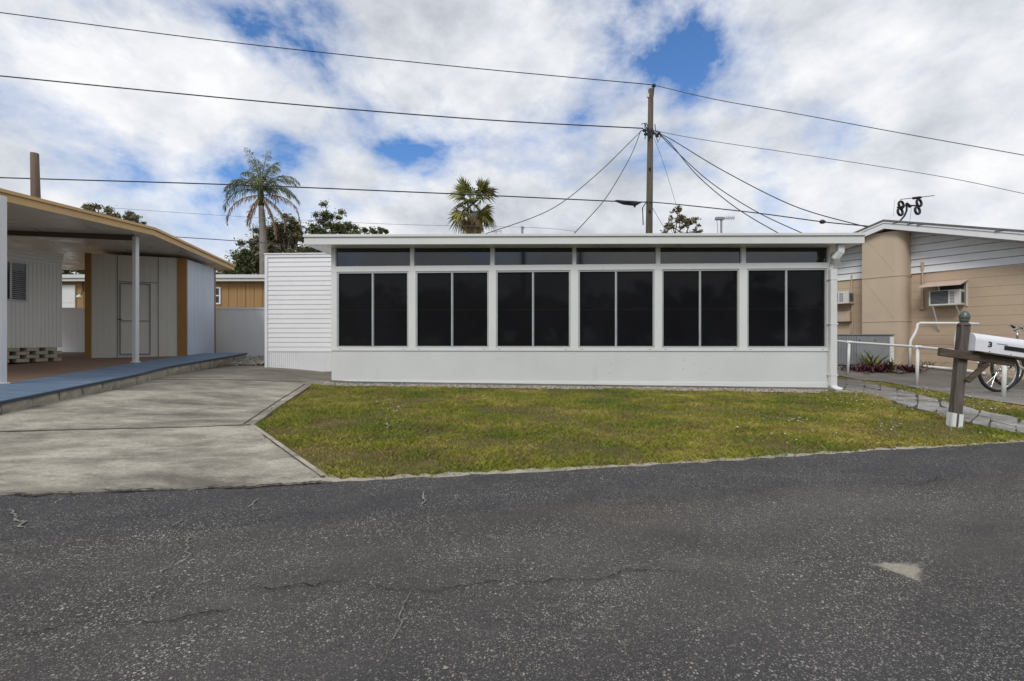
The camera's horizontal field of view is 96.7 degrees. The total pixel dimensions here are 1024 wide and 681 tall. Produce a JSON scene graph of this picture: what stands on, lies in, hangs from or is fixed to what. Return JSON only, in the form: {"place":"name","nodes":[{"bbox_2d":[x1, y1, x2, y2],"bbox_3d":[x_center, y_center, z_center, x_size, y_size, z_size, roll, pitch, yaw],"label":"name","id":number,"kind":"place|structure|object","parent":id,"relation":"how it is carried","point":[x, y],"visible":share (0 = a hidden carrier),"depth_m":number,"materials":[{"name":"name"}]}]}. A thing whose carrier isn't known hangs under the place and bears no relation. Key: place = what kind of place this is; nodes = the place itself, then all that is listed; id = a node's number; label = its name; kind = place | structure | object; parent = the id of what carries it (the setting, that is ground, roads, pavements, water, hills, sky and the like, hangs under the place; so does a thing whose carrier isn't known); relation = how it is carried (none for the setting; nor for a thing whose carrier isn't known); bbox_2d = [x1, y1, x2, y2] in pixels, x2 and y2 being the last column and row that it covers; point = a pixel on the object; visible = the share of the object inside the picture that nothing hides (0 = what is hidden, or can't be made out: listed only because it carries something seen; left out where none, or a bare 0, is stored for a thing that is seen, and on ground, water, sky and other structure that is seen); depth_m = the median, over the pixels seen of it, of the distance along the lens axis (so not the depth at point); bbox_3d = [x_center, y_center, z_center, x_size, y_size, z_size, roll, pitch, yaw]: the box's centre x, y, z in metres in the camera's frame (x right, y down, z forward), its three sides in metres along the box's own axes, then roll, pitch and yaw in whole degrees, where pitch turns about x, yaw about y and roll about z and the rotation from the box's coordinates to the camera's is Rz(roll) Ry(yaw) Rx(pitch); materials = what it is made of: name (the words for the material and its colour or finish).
{"place":"outdoors","nodes":[
{"label":"outdoors","id":0,"kind":"place"},
{"bbox_2d":[7,352,176,382],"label":"patio","id":1,"kind":"structure","parent":0,"point":[71,362],"depth_m":7.79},
{"bbox_2d":[7,245,63,363],"bbox_3d":[-10.739,-0.610,6.062,3.542,2.108,5.888,0,0,6],"label":"ribbed home","id":2,"kind":"object","parent":1,"relation":"on","point":[34,305],"visible":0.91,"depth_m":8.31,"materials":[{"name":"metal"}]},
{"bbox_2d":[7,260,27,301],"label":"window","id":3,"kind":"structure","parent":2,"relation":"in","point":[17,272],"depth_m":8.05,"materials":[{"name":"metal"}]},
{"bbox_2d":[0,188,235,384],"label":"carport","id":4,"kind":"object","parent":1,"relation":"on","point":[73,235],"visible":0.94,"depth_m":7.98,"materials":[{"name":"paint"}]},
{"bbox_2d":[0,353,247,407],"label":"walkway","id":5,"kind":"structure","parent":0,"point":[23,390],"depth_m":6.00,"materials":[{"name":"blue concrete"}]},
{"bbox_2d":[0,365,332,494],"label":"driveway","id":6,"kind":"structure","parent":0,"point":[189,430],"depth_m":3.47,"materials":[{"name":"concrete"}]},
{"bbox_2d":[175,236,287,245],"bbox_3d":[-13.361,-4.431,19.998,7.035,0.540,0.032,0,0,0],"label":"power line","id":7,"kind":"object","parent":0,"point":[231,240],"visible":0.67,"depth_m":19.99,"materials":[{"name":"metal"}]},
{"bbox_2d":[118,208,569,230],"bbox_3d":[-7.454,-5.316,19.999,20.536,1.056,0.014,0,0,0],"label":"power line","id":8,"kind":"object","parent":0,"point":[334,221],"visible":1,"depth_m":20.00,"materials":[{"name":"metal"}]},
{"bbox_2d":[0,442,1023,680],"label":"road","id":9,"kind":"structure","parent":0,"point":[890,565],"depth_m":1.52,"materials":[{"name":"grey asphalt"}]},
{"bbox_2d":[0,0,1023,273],"label":"sky","id":10,"kind":"structure","parent":0,"point":[947,70],"materials":[{"name":"blue"}]},
{"bbox_2d":[203,360,1023,478],"bbox_3d":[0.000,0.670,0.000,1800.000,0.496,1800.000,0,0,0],"label":"ground","id":11,"kind":"structure","parent":0,"point":[428,464],"depth_m":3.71,"materials":[{"name":"green plant"}]},
{"bbox_2d":[30,152,40,197],"bbox_3d":[-14.665,-2.631,14.000,0.254,6.262,0.250,0,0,0],"label":"cut pole","id":12,"kind":"object","parent":11,"relation":"on","point":[35,189],"visible":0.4,"depth_m":13.93,"materials":[{"name":"brown wood"}]},
{"bbox_2d":[62,270,84,273],"bbox_3d":[-20.311,-1.753,21.039,3.349,4.532,1.868,0,0,0],"label":"tree","id":13,"kind":"object","parent":11,"relation":"on","point":[71,271],"visible":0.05,"depth_m":20.83,"materials":[{"name":"green plant"}]},
{"bbox_2d":[80,201,147,224],"bbox_3d":[-19.083,-3.137,21.990,3.299,7.294,1.826,0,0,7],"label":"tree","id":14,"kind":"object","parent":11,"relation":"on","point":[132,216],"visible":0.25,"depth_m":21.91,"materials":[{"name":"green plant"}]},
{"bbox_2d":[0,354,246,414],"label":"curb wall","id":15,"kind":"structure","parent":11,"relation":"on","point":[28,403],"depth_m":5.77,"materials":[{"name":"concrete"}]},
{"bbox_2d":[85,253,215,357],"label":"shed","id":16,"kind":"structure","parent":11,"relation":"on","point":[177,306],"depth_m":9.77,"materials":[{"name":"beige"}]},
{"bbox_2d":[118,283,150,354],"bbox_3d":[-8.001,-0.456,9.634,0.557,1.512,0.063,0,0,-21],"label":"door","id":17,"kind":"structure","parent":16,"relation":"in","point":[125,289],"depth_m":9.64,"materials":[{"name":"grey metal"}]},
{"bbox_2d":[57,307,264,356],"bbox_3d":[-10.238,-0.180,11.909,8.056,1.360,0.055,0,0,1],"label":"vinyl fence","id":18,"kind":"object","parent":11,"relation":"on","point":[240,329],"visible":0.13,"depth_m":11.87,"materials":[{"name":"white plastic"}]},
{"bbox_2d":[62,274,264,307],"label":"brown house","id":19,"kind":"structure","parent":11,"relation":"on","point":[240,290],"depth_m":16.00,"materials":[{"name":"wood"}]},
{"bbox_2d":[62,285,75,307],"bbox_3d":[-15.629,-0.773,15.971,0.608,2.347,0.057,0,0,0],"label":"door","id":20,"kind":"structure","parent":19,"relation":"in","point":[68,291],"depth_m":15.95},
{"bbox_2d":[216,287,220,303],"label":"window","id":21,"kind":"structure","parent":19,"relation":"in","point":[218,289],"depth_m":15.97,"materials":[{"name":"white glass"}]},
{"bbox_2d":[228,355,264,365],"bbox_3d":[-6.159,0.449,10.507,1.947,0.155,2.454,0,0,0],"label":"gravel bed","id":22,"kind":"object","parent":11,"relation":"on","point":[256,360],"visible":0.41,"depth_m":9.77,"materials":[{"name":"grey gravel"}]},
{"bbox_2d":[216,224,276,273],"bbox_3d":[-17.636,-3.754,30.431,5.864,8.515,3.673,0,0,-18],"label":"tree","id":23,"kind":"object","parent":11,"relation":"on","point":[242,265],"visible":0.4,"depth_m":29.60,"materials":[{"name":"green plant"}]},
{"bbox_2d":[222,147,300,273],"bbox_3d":[-14.359,-5.351,26.135,4.076,11.704,2.834,0,0,29],"label":"queen palm","id":24,"kind":"object","parent":11,"relation":"on","point":[259,179],"visible":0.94,"depth_m":25.93,"materials":[{"name":"green plant"}]},
{"bbox_2d":[240,210,315,268],"bbox_3d":[-14.788,-3.989,29.983,4.982,8.991,4.170,0,0,0],"label":"tree","id":25,"kind":"object","parent":11,"relation":"on","point":[291,236],"visible":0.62,"depth_m":29.57,"materials":[{"name":"green plant"}]},
{"bbox_2d":[264,253,331,371],"bbox_3d":[-3.315,-0.588,10.903,2.946,2.436,4.045,0,0,3],"label":"mobile home","id":26,"kind":"object","parent":11,"relation":"on","point":[297,310],"visible":0.38,"depth_m":8.95,"materials":[{"name":"white metal"}]},
{"bbox_2d":[715,216,734,232],"bbox_3d":[5.620,-2.996,12.000,0.507,0.575,0.100,0,0,0],"label":"roof antenna","id":27,"kind":"object","parent":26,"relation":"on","point":[720,218],"visible":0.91,"depth_m":11.99,"materials":[{"name":"grey metal"}]},
{"bbox_2d":[295,200,388,252],"bbox_3d":[-12.279,-4.698,31.913,7.388,10.450,3.594,0,0,0],"label":"tree","id":28,"kind":"object","parent":11,"relation":"on","point":[345,227],"visible":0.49,"depth_m":31.66,"materials":[{"name":"green plant"}]},
{"bbox_2d":[447,174,498,233],"bbox_3d":[-2.113,-4.121,24.054,2.989,9.242,3.679,0,0,0],"label":"fan palm","id":29,"kind":"object","parent":11,"relation":"on","point":[472,222],"visible":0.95,"depth_m":23.79,"materials":[{"name":"green plant"}]},
{"bbox_2d":[0,440,1023,495],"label":"sandy verge","id":30,"kind":"structure","parent":11,"relation":"on","point":[334,479],"depth_m":2.78,"materials":[{"name":"beige sand"}]},
{"bbox_2d":[329,380,828,389],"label":"foundation slab","id":31,"kind":"structure","parent":11,"relation":"on","point":[585,385],"depth_m":7.35,"materials":[{"name":"grey concrete"}]},
{"bbox_2d":[301,382,859,392],"bbox_3d":[0.947,0.727,7.145,8.641,0.126,0.507,0,0,3],"label":"shell strip","id":32,"kind":"object","parent":11,"relation":"on","point":[582,387],"visible":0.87,"depth_m":7.15,"materials":[{"name":"grey gravel"}]},
{"bbox_2d":[303,233,865,389],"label":"sunroom","id":33,"kind":"structure","parent":11,"relation":"on","point":[722,309],"depth_m":7.39,"materials":[{"name":"white paint"}]},
{"bbox_2d":[337,271,407,347],"bbox_3d":[-2.315,-0.514,7.586,1.210,1.262,0.040,0,0,3],"label":"window","id":34,"kind":"structure","parent":33,"relation":"in","point":[372,307],"depth_m":7.59,"materials":[{"name":"glass"}]},
{"bbox_2d":[336,248,409,266],"bbox_3d":[-2.313,-1.412,7.596,1.260,0.357,0.020,0,0,3],"label":"transom window","id":35,"kind":"structure","parent":33,"relation":"in","point":[344,256],"depth_m":7.60,"materials":[{"name":"glass"}]},
{"bbox_2d":[414,248,489,265],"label":"transom window","id":36,"kind":"structure","parent":33,"relation":"in","point":[422,256],"depth_m":7.53,"materials":[{"name":"glass"}]},
{"bbox_2d":[416,271,488,347],"bbox_3d":[-0.986,-0.514,7.520,1.214,1.262,0.040,0,0,3],"label":"window","id":37,"kind":"structure","parent":33,"relation":"in","point":[452,307],"depth_m":7.52,"materials":[{"name":"glass"}]},
{"bbox_2d":[496,270,570,347],"bbox_3d":[0.346,-0.514,7.455,1.217,1.262,0.040,0,0,3],"label":"window","id":38,"kind":"structure","parent":33,"relation":"in","point":[533,307],"depth_m":7.46,"materials":[{"name":"glass"}]},
{"bbox_2d":[495,248,571,264],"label":"transom window","id":39,"kind":"structure","parent":33,"relation":"in","point":[503,256],"depth_m":7.46,"materials":[{"name":"glass"}]},
{"bbox_2d":[578,270,653,347],"bbox_3d":[1.688,-0.514,7.389,1.222,1.262,0.040,0,0,3],"label":"window","id":40,"kind":"structure","parent":33,"relation":"in","point":[616,307],"depth_m":7.39,"materials":[{"name":"glass"}]},
{"bbox_2d":[576,248,655,264],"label":"transom window","id":41,"kind":"structure","parent":33,"relation":"in","point":[583,255],"depth_m":7.40,"materials":[{"name":"glass"}]},
{"bbox_2d":[662,269,738,347],"bbox_3d":[3.023,-0.514,7.323,1.219,1.262,0.040,0,0,3],"label":"window","id":42,"kind":"structure","parent":33,"relation":"in","point":[700,307],"depth_m":7.33,"materials":[{"name":"glass"}]},
{"bbox_2d":[660,247,740,263],"bbox_3d":[3.026,-1.390,7.333,1.275,0.313,0.020,0,0,3],"label":"transom window","id":43,"kind":"structure","parent":33,"relation":"in","point":[667,255],"depth_m":7.33,"materials":[{"name":"glass"}]},
{"bbox_2d":[746,247,826,262],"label":"transom window","id":44,"kind":"structure","parent":33,"relation":"in","point":[806,254],"depth_m":7.27,"materials":[{"name":"glass"}]},
{"bbox_2d":[747,268,826,347],"bbox_3d":[4.370,-0.514,7.256,1.237,1.262,0.040,0,0,3],"label":"window","id":45,"kind":"structure","parent":33,"relation":"in","point":[787,308],"depth_m":7.26,"materials":[{"name":"glass"}]},
{"bbox_2d":[641,83,660,232],"bbox_3d":[5.456,-4.812,17.970,0.776,10.628,0.360,0,0,0],"label":"utility pole","id":46,"kind":"object","parent":11,"relation":"on","point":[650,132],"visible":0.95,"depth_m":17.90,"materials":[{"name":"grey wood"}]},
{"bbox_2d":[0,75,642,128],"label":"power line","id":47,"kind":"object","parent":46,"relation":"attached to","point":[313,105],"visible":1,"depth_m":16.57,"materials":[{"name":"metal"}]},
{"bbox_2d":[0,177,647,202],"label":"power line","id":48,"kind":"object","parent":46,"relation":"attached to","point":[316,188],"visible":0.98,"depth_m":16.37,"materials":[{"name":"metal"}]},
{"bbox_2d":[614,200,641,207],"bbox_3d":[4.483,-5.274,17.557,1.097,0.281,0.200,0,0,-4],"label":"splice case","id":49,"kind":"object","parent":48,"relation":"hanging from","point":[634,203],"visible":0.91,"depth_m":17.49,"materials":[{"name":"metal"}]},
{"bbox_2d":[0,12,652,84],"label":"power line","id":50,"kind":"object","parent":46,"relation":"attached to","point":[320,52],"visible":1,"depth_m":16.76,"materials":[{"name":"metal"}]},
{"bbox_2d":[485,130,641,233],"bbox_3d":[1.628,-5.587,15.845,8.095,5.387,0.451,0,0,-28],"label":"power line","id":51,"kind":"object","parent":46,"relation":"attached to","point":[568,197],"visible":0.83,"depth_m":15.85,"materials":[{"name":"metal"}]},
{"bbox_2d":[575,133,639,232],"bbox_3d":[3.409,-5.643,15.914,0.178,5.221,5.182,0,0,41],"label":"power line","id":52,"kind":"object","parent":46,"relation":"attached to","point":[611,189],"visible":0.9,"depth_m":16.07,"materials":[{"name":"metal"}]},
{"bbox_2d":[659,134,777,232],"bbox_3d":[7.247,-5.615,15.989,0.520,5.131,4.882,0,0,-41],"label":"power line","id":53,"kind":"object","parent":46,"relation":"attached to","point":[714,190],"visible":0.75,"depth_m":15.95,"materials":[{"name":"metal"}]},
{"bbox_2d":[660,135,801,232],"bbox_3d":[7.696,-5.634,16.054,5.402,5.090,0.561,0,0,44],"label":"power line","id":54,"kind":"object","parent":46,"relation":"attached to","point":[731,196],"visible":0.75,"depth_m":15.93,"materials":[{"name":"metal"}]},
{"bbox_2d":[649,201,867,225],"bbox_3d":[8.730,-4.444,16.172,7.534,2.048,0.805,0,0,29],"label":"power line","id":55,"kind":"object","parent":46,"relation":"attached to","point":[758,213],"visible":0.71,"depth_m":16.27,"materials":[{"name":"metal"}]},
{"bbox_2d":[658,133,866,226],"bbox_3d":[7.810,-5.508,14.954,1.334,5.348,7.218,0,0,-34],"label":"power line","id":56,"kind":"object","parent":46,"relation":"attached to","point":[761,190],"visible":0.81,"depth_m":14.65,"materials":[{"name":"metal"}]},
{"bbox_2d":[654,130,1023,193],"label":"power line","id":57,"kind":"object","parent":46,"relation":"attached to","point":[840,160],"visible":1,"depth_m":17.52,"materials":[{"name":"metal"}]},
{"bbox_2d":[655,85,1023,155],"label":"power line","id":58,"kind":"object","parent":46,"relation":"attached to","point":[840,121],"visible":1,"depth_m":17.44,"materials":[{"name":"metal"}]},
{"bbox_2d":[660,205,703,232],"bbox_3d":[8.934,-3.351,24.067,2.241,7.703,1.556,0,0,22],"label":"tree","id":59,"kind":"object","parent":11,"relation":"on","point":[679,218],"visible":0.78,"depth_m":23.95,"materials":[{"name":"green plant"}]},
{"bbox_2d":[372,387,1022,449],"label":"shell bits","id":60,"kind":"object","parent":11,"relation":"on","point":[841,401],"visible":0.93,"depth_m":5.34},
{"bbox_2d":[828,388,853,392],"bbox_3d":[4.928,0.760,6.823,0.260,0.080,0.180,0,0,6],"label":"splash block","id":61,"kind":"object","parent":11,"relation":"on","point":[847,390],"depth_m":6.76,"materials":[{"name":"white concrete"}]},
{"bbox_2d":[869,357,907,372],"bbox_3d":[8.273,0.571,9.910,1.135,0.428,0.970,0,0,0],"label":"spiky plant","id":62,"kind":"object","parent":11,"relation":"on","point":[889,362],"visible":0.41,"depth_m":9.83,"materials":[{"name":"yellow plant"}]},
{"bbox_2d":[829,219,1023,378],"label":"block house","id":63,"kind":"structure","parent":11,"relation":"on","point":[886,269],"depth_m":10.30,"materials":[{"name":"beige paint"}]},
{"bbox_2d":[837,291,853,304],"bbox_3d":[8.342,-1.081,11.671,0.347,0.307,0.624,0,0,-34],"label":"air conditioner","id":64,"kind":"object","parent":63,"relation":"attached to","point":[845,297],"visible":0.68,"depth_m":11.41,"materials":[{"name":"white plastic"}]},
{"bbox_2d":[893,195,934,220],"bbox_3d":[9.284,-3.012,10.532,0.950,0.688,0.148,0,0,0],"label":"ring antenna","id":65,"kind":"object","parent":63,"relation":"on","point":[907,205],"visible":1,"depth_m":10.51,"materials":[{"name":"black paint"}]},
{"bbox_2d":[918,279,967,330],"bbox_3d":[9.396,-0.761,9.921,0.560,1.108,0.684,0,0,-34],"label":"air conditioner","id":66,"kind":"object","parent":63,"relation":"attached to","point":[949,293],"visible":0.99,"depth_m":9.85,"materials":[{"name":"white plastic"}]},
{"bbox_2d":[840,376,1023,419],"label":"grass","id":67,"kind":"structure","parent":11,"relation":"on","point":[998,410],"depth_m":5.91,"materials":[{"name":"green plant"}]},
{"bbox_2d":[937,310,1023,427],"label":"mailbox","id":68,"kind":"object","parent":11,"relation":"on","point":[991,349],"visible":0.98,"depth_m":4.24,"materials":[{"name":"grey wood"}]},
{"bbox_2d":[837,364,1023,404],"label":"concrete pad","id":69,"kind":"object","parent":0,"point":[935,379],"visible":0.23,"depth_m":8.64,"materials":[{"name":"grey concrete"}]},
{"bbox_2d":[837,334,894,364],"bbox_3d":[7.788,0.206,10.468,1.670,0.700,0.400,0,0,3],"label":"metal cabinet","id":70,"kind":"object","parent":69,"relation":"on","point":[858,349],"visible":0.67,"depth_m":10.28,"materials":[{"name":"grey metal"}]},
{"bbox_2d":[857,348,891,366],"bbox_3d":[7.944,0.402,9.992,0.815,0.464,0.880,0,0,40],"label":"strap leaf plant","id":71,"kind":"object","parent":69,"relation":"on","point":[866,361],"visible":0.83,"depth_m":9.99,"materials":[{"name":"green plant"}]},
{"bbox_2d":[837,362,914,373],"bbox_3d":[7.882,0.602,9.879,1.766,0.264,1.049,0,0,0],"label":"red leaf plant","id":72,"kind":"object","parent":69,"relation":"on","point":[862,368],"visible":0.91,"depth_m":9.71,"materials":[{"name":"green plant"}]},
{"bbox_2d":[891,370,905,373],"bbox_3d":[8.186,0.669,9.650,0.296,0.097,0.200,0,0,0],"label":"garden rock","id":73,"kind":"object","parent":69,"relation":"on","point":[898,371],"visible":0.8,"depth_m":9.59,"materials":[{"name":"grey stone"}]},
{"bbox_2d":[884,363,929,374],"bbox_3d":[8.477,0.619,9.822,1.257,0.269,0.804,0,0,0],"label":"red leaf plant","id":74,"kind":"object","parent":69,"relation":"on","point":[910,368],"visible":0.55,"depth_m":9.72,"materials":[{"name":"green plant"}]},
{"bbox_2d":[837,340,1006,396],"bbox_3d":[6.999,0.405,7.327,0.470,0.854,4.687,0,0,0],"label":"pipe railing","id":75,"kind":"object","parent":69,"relation":"on","point":[1003,378],"visible":0.68,"depth_m":8.04,"materials":[{"name":"white metal"}]},
{"bbox_2d":[919,359,939,367],"bbox_3d":[9.426,0.543,10.252,0.895,0.290,0.772,0,0,0],"label":"weed plant","id":76,"kind":"object","parent":69,"relation":"on","point":[926,363],"visible":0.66,"depth_m":10.21,"materials":[{"name":"brown plant"}]},
{"bbox_2d":[908,322,978,366],"bbox_3d":[9.267,0.122,9.796,1.107,1.079,0.214,0,0,43],"label":"hand rail","id":77,"kind":"object","parent":69,"relation":"on","point":[912,338],"visible":0.6,"depth_m":10.07,"materials":[{"name":"white metal"}]},
{"bbox_2d":[923,365,985,374],"bbox_3d":[9.510,0.628,9.805,0.060,0.166,0.987,0,0,-34],"label":"ground pipe","id":78,"kind":"object","parent":69,"relation":"on","point":[950,368],"visible":0.67,"depth_m":9.90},
{"bbox_2d":[976,325,1023,391],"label":"bicycle","id":79,"kind":"object","parent":69,"relation":"on","point":[1010,385],"visible":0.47,"depth_m":7.01,"materials":[{"name":"black rubber"}]},
{"bbox_2d":[990,326,1023,384],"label":"bicycle","id":80,"kind":"object","parent":69,"relation":"on","point":[996,380],"visible":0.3,"depth_m":7.83,"materials":[{"name":"black metal"}]},
{"bbox_2d":[837,379,1023,434],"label":"path","id":81,"kind":"structure","parent":0,"point":[978,417],"depth_m":5.50,"materials":[{"name":"grey concrete"}]}
]}

